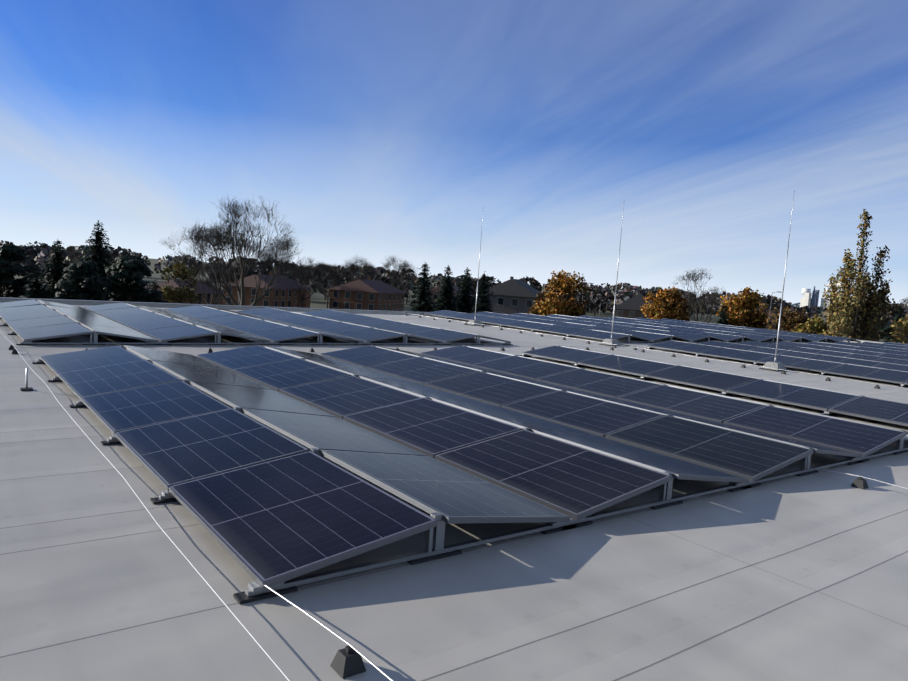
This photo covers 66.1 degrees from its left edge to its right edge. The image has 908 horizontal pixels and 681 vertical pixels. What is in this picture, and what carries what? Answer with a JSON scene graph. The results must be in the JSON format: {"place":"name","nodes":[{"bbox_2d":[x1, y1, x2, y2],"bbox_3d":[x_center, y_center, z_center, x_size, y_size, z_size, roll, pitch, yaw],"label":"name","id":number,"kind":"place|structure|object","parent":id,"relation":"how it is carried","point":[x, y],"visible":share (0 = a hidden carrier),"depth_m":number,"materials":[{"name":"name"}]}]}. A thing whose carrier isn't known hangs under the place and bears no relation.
{"place":"outdoors","nodes":[
{"label":"outdoors","id":0,"kind":"place"},
{"bbox_2d":[145,277,222,304],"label":"house","id":1,"kind":"structure","parent":0,"point":[176,283],"depth_m":150.91,"materials":[{"name":"brown brick"}]},
{"bbox_2d":[0,318,512,344],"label":"array pads","id":2,"kind":"object","parent":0,"point":[259,344],"visible":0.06,"depth_m":14.48,"materials":[{"name":"black rubber"}]},
{"bbox_2d":[222,272,313,307],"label":"house","id":3,"kind":"structure","parent":0,"point":[285,292],"depth_m":138.32,"materials":[{"name":"brown brick"}]},
{"bbox_2d":[329,277,405,310],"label":"house","id":4,"kind":"structure","parent":0,"point":[368,294],"depth_m":149.28,"materials":[{"name":"brown brick"}]},
{"bbox_2d":[2,256,885,341],"bbox_3d":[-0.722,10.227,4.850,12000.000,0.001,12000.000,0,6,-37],"label":"ground","id":5,"kind":"structure","parent":0,"point":[317,300],"depth_m":317.10,"materials":[{"name":"green plant"}]},
{"bbox_2d":[0,244,38,297],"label":"tree","id":6,"kind":"object","parent":5,"relation":"on","point":[10,254],"visible":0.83,"depth_m":83.40,"materials":[{"name":"green plant"}]},
{"bbox_2d":[19,270,49,298],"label":"conifer tree","id":7,"kind":"object","parent":5,"relation":"on","point":[34,288],"visible":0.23,"depth_m":80.30,"materials":[{"name":"green plant"}]},
{"bbox_2d":[39,241,79,298],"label":"conifer tree","id":8,"kind":"object","parent":5,"relation":"on","point":[56,274],"visible":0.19,"depth_m":86.06,"materials":[{"name":"green plant"}]},
{"bbox_2d":[50,260,111,300],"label":"tree","id":9,"kind":"object","parent":5,"relation":"on","point":[86,279],"visible":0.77,"depth_m":79.77,"materials":[{"name":"green plant"}]},
{"bbox_2d":[79,220,116,300],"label":"conifer tree","id":10,"kind":"object","parent":5,"relation":"on","point":[100,257],"visible":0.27,"depth_m":91.70,"materials":[{"name":"green plant"}]},
{"bbox_2d":[100,254,164,302],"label":"tree","id":11,"kind":"object","parent":5,"relation":"on","point":[126,280],"visible":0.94,"depth_m":87.19,"materials":[{"name":"green plant"}]},
{"bbox_2d":[149,280,167,302],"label":"spruce","id":12,"kind":"object","parent":5,"relation":"on","point":[156,288],"visible":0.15,"depth_m":100.84,"materials":[{"name":"green plant"}]},
{"bbox_2d":[158,259,201,303],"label":"tree","id":13,"kind":"object","parent":5,"relation":"on","point":[182,294],"visible":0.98,"depth_m":103.28,"materials":[{"name":"green plant"}]},
{"bbox_2d":[188,260,239,304],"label":"bare tree","id":14,"kind":"object","parent":5,"relation":"on","point":[219,277],"visible":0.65,"depth_m":113.22,"materials":[{"name":"grey plant"}]},
{"bbox_2d":[159,195,302,305],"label":"bare tree","id":15,"kind":"object","parent":5,"relation":"on","point":[221,239],"visible":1,"depth_m":70.01,"materials":[{"name":"grey plant"}]},
{"bbox_2d":[288,257,330,307],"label":"bare tree","id":16,"kind":"object","parent":5,"relation":"on","point":[307,268],"visible":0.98,"depth_m":146.29,"materials":[{"name":"grey plant"}]},
{"bbox_2d":[310,261,355,308],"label":"bare tree","id":17,"kind":"object","parent":5,"relation":"on","point":[333,275],"visible":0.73,"depth_m":190.49,"materials":[{"name":"grey plant"}]},
{"bbox_2d":[337,255,377,280],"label":"bare tree","id":18,"kind":"object","parent":5,"relation":"on","point":[368,269],"visible":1,"depth_m":181.25,"materials":[{"name":"grey plant"}]},
{"bbox_2d":[381,255,418,293],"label":"bare tree","id":19,"kind":"object","parent":5,"relation":"on","point":[403,272],"visible":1,"depth_m":187.38,"materials":[{"name":"grey plant"}]},
{"bbox_2d":[407,262,435,311],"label":"spruce","id":20,"kind":"object","parent":5,"relation":"on","point":[423,302],"visible":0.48,"depth_m":119.02,"materials":[{"name":"green plant"}]},
{"bbox_2d":[431,265,456,310],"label":"spruce","id":21,"kind":"object","parent":5,"relation":"on","point":[445,297],"visible":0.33,"depth_m":123.13,"materials":[{"name":"green plant"}]},
{"bbox_2d":[0,240,907,340],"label":"distant tree line","id":22,"kind":"object","parent":5,"relation":"on","point":[37,255],"visible":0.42,"depth_m":244.96,"materials":[{"name":"green plant"}]},
{"bbox_2d":[451,267,477,313],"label":"spruce","id":23,"kind":"object","parent":5,"relation":"on","point":[466,304],"visible":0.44,"depth_m":119.14,"materials":[{"name":"green plant"}]},
{"bbox_2d":[473,271,494,312],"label":"spruce","id":24,"kind":"object","parent":5,"relation":"on","point":[483,304],"visible":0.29,"depth_m":125.10,"materials":[{"name":"green plant"}]},
{"bbox_2d":[526,291,557,315],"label":"tree","id":25,"kind":"object","parent":5,"relation":"on","point":[541,296],"visible":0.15,"depth_m":109.59,"materials":[{"name":"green plant"}]},
{"bbox_2d":[533,268,589,316],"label":"tree","id":26,"kind":"object","parent":5,"relation":"on","point":[564,284],"visible":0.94,"depth_m":102.08,"materials":[{"name":"orange plant"}]},
{"bbox_2d":[639,286,691,320],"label":"tree","id":27,"kind":"object","parent":5,"relation":"on","point":[667,304],"visible":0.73,"depth_m":113.48,"materials":[{"name":"orange plant"}]},
{"bbox_2d":[582,283,781,322],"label":"street lamps","id":28,"kind":"object","parent":5,"relation":"on","point":[707,309],"visible":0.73,"depth_m":112.73,"materials":[{"name":"silver metal"}]},
{"bbox_2d":[672,267,725,322],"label":"bare tree","id":29,"kind":"object","parent":5,"relation":"on","point":[690,297],"visible":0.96,"depth_m":121.56,"materials":[{"name":"grey plant"}]},
{"bbox_2d":[716,305,732,325],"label":"spruce","id":30,"kind":"object","parent":5,"relation":"on","point":[723,316],"visible":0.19,"depth_m":109.71,"materials":[{"name":"green plant"}]},
{"bbox_2d":[716,287,767,328],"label":"tree","id":31,"kind":"object","parent":5,"relation":"on","point":[740,314],"visible":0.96,"depth_m":113.82,"materials":[{"name":"orange plant"}]},
{"bbox_2d":[763,306,813,333],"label":"tree","id":32,"kind":"object","parent":5,"relation":"on","point":[790,321],"visible":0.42,"depth_m":97.88,"materials":[{"name":"brown plant"}]},
{"bbox_2d":[791,286,828,316],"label":"buildings","id":33,"kind":"structure","parent":5,"relation":"on","point":[807,300],"depth_m":620.30,"materials":[{"name":"white concrete"}]},
{"bbox_2d":[821,209,898,341],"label":"tree","id":34,"kind":"object","parent":5,"relation":"on","point":[866,325],"visible":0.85,"depth_m":68.26,"materials":[{"name":"green plant"}]},
{"bbox_2d":[890,303,907,342],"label":"spruce","id":35,"kind":"object","parent":5,"relation":"on","point":[898,315],"visible":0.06,"depth_m":77.28,"materials":[{"name":"green plant"}]},
{"bbox_2d":[899,297,907,341],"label":"bare tree","id":36,"kind":"object","parent":5,"relation":"on","point":[905,300],"visible":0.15,"depth_m":83.46,"materials":[{"name":"grey plant"}]},
{"bbox_2d":[426,285,474,312],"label":"tree","id":37,"kind":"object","parent":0,"point":[435,294],"depth_m":192.51,"materials":[{"name":"grey"}]},
{"bbox_2d":[0,302,907,680],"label":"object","id":38,"kind":"structure","parent":0,"point":[796,578],"depth_m":3.82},
{"bbox_2d":[0,300,510,343],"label":"solar panel mounts","id":39,"kind":"object","parent":38,"relation":"on","point":[95,334],"visible":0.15,"depth_m":14.04,"materials":[{"name":"metal"}]},
{"bbox_2d":[0,299,510,342],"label":"solar panels","id":40,"kind":"object","parent":39,"relation":"on","point":[28,320],"visible":0.98,"depth_m":16.77,"materials":[{"name":"glass"}]},
{"bbox_2d":[0,297,884,342],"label":"roof parapet","id":41,"kind":"structure","parent":38,"relation":"attached to","point":[83,302],"depth_m":24.51,"materials":[{"name":"grey concrete"}]},
{"bbox_2d":[0,312,907,680],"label":"lightning conductors","id":42,"kind":"object","parent":38,"relation":"on","point":[348,662],"visible":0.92,"depth_m":3.39,"materials":[{"name":"metal"}]},
{"bbox_2d":[32,356,907,603],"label":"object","id":43,"kind":"object","parent":38,"relation":"on","point":[241,597],"visible":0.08,"depth_m":4.70,"materials":[{"name":"black rubber"}]},
{"bbox_2d":[36,345,907,596],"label":"array mounting","id":44,"kind":"object","parent":38,"relation":"on","point":[254,588],"visible":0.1,"depth_m":4.68,"materials":[{"name":"silver metal"}]},
{"bbox_2d":[467,190,795,370],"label":"lightning rods","id":45,"kind":"object","parent":38,"relation":"on","point":[777,366],"visible":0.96,"depth_m":20.54,"materials":[{"name":"metal"}]},
{"bbox_2d":[0,0,907,307],"label":"sky","id":46,"kind":"structure","parent":0,"point":[378,129],"materials":[{"name":"blue"}]},
{"bbox_2d":[40,345,907,588],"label":"array panels","id":47,"kind":"object","parent":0,"point":[261,503],"visible":0.98,"depth_m":6.75,"materials":[{"name":"blue glass"}]},
{"bbox_2d":[485,276,540,314],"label":"house","id":48,"kind":"structure","parent":0,"point":[512,295],"depth_m":132.63,"materials":[{"name":"grey"}]},
{"bbox_2d":[423,315,689,342],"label":"array pads","id":49,"kind":"object","parent":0,"point":[566,336],"visible":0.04,"depth_m":23.12,"materials":[{"name":"black rubber"}]},
{"bbox_2d":[613,291,652,318],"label":"house","id":50,"kind":"structure","parent":0,"point":[630,308],"depth_m":159.93,"materials":[{"name":"grey"}]},
{"bbox_2d":[423,314,860,342],"bbox_3d":[8.793,-0.600,31.029,17.776,0.241,10.082,0,6,-37],"label":"array mounting","id":51,"kind":"object","parent":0,"point":[742,339],"visible":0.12,"depth_m":25.88,"materials":[{"name":"silver metal"}]},
{"bbox_2d":[424,310,860,341],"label":"array panels","id":52,"kind":"object","parent":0,"point":[600,328],"visible":0.98,"depth_m":28.45,"materials":[{"name":"blue glass"}]},
{"bbox_2d":[727,305,778,329],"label":"tree","id":53,"kind":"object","parent":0,"point":[773,318],"depth_m":162.53,"materials":[{"name":"plant"}]},
{"bbox_2d":[646,348,907,386],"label":"array pads","id":54,"kind":"object","parent":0,"point":[819,374],"visible":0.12,"depth_m":16.54,"materials":[{"name":"black rubber"}]},
{"bbox_2d":[647,340,907,384],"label":"array panels","id":55,"kind":"object","parent":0,"point":[866,360],"visible":0.98,"depth_m":19.65,"materials":[{"name":"blue glass"}]},
{"bbox_2d":[648,340,907,385],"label":"array mounting","id":56,"kind":"object","parent":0,"point":[822,373],"visible":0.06,"depth_m":19.12,"materials":[{"name":"silver metal"}]},
{"bbox_2d":[791,315,829,334],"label":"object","id":57,"kind":"object","parent":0,"point":[814,325],"visible":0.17,"depth_m":88.52,"materials":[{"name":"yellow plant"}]},
{"bbox_2d":[878,323,898,342],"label":"spruce","id":58,"kind":"object","parent":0,"point":[888,329],"visible":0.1,"depth_m":66.00,"materials":[{"name":"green plant"}]},
{"bbox_2d":[886,315,907,343],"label":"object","id":59,"kind":"object","parent":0,"point":[897,326],"visible":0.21,"depth_m":71.14,"materials":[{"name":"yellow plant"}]}
]}

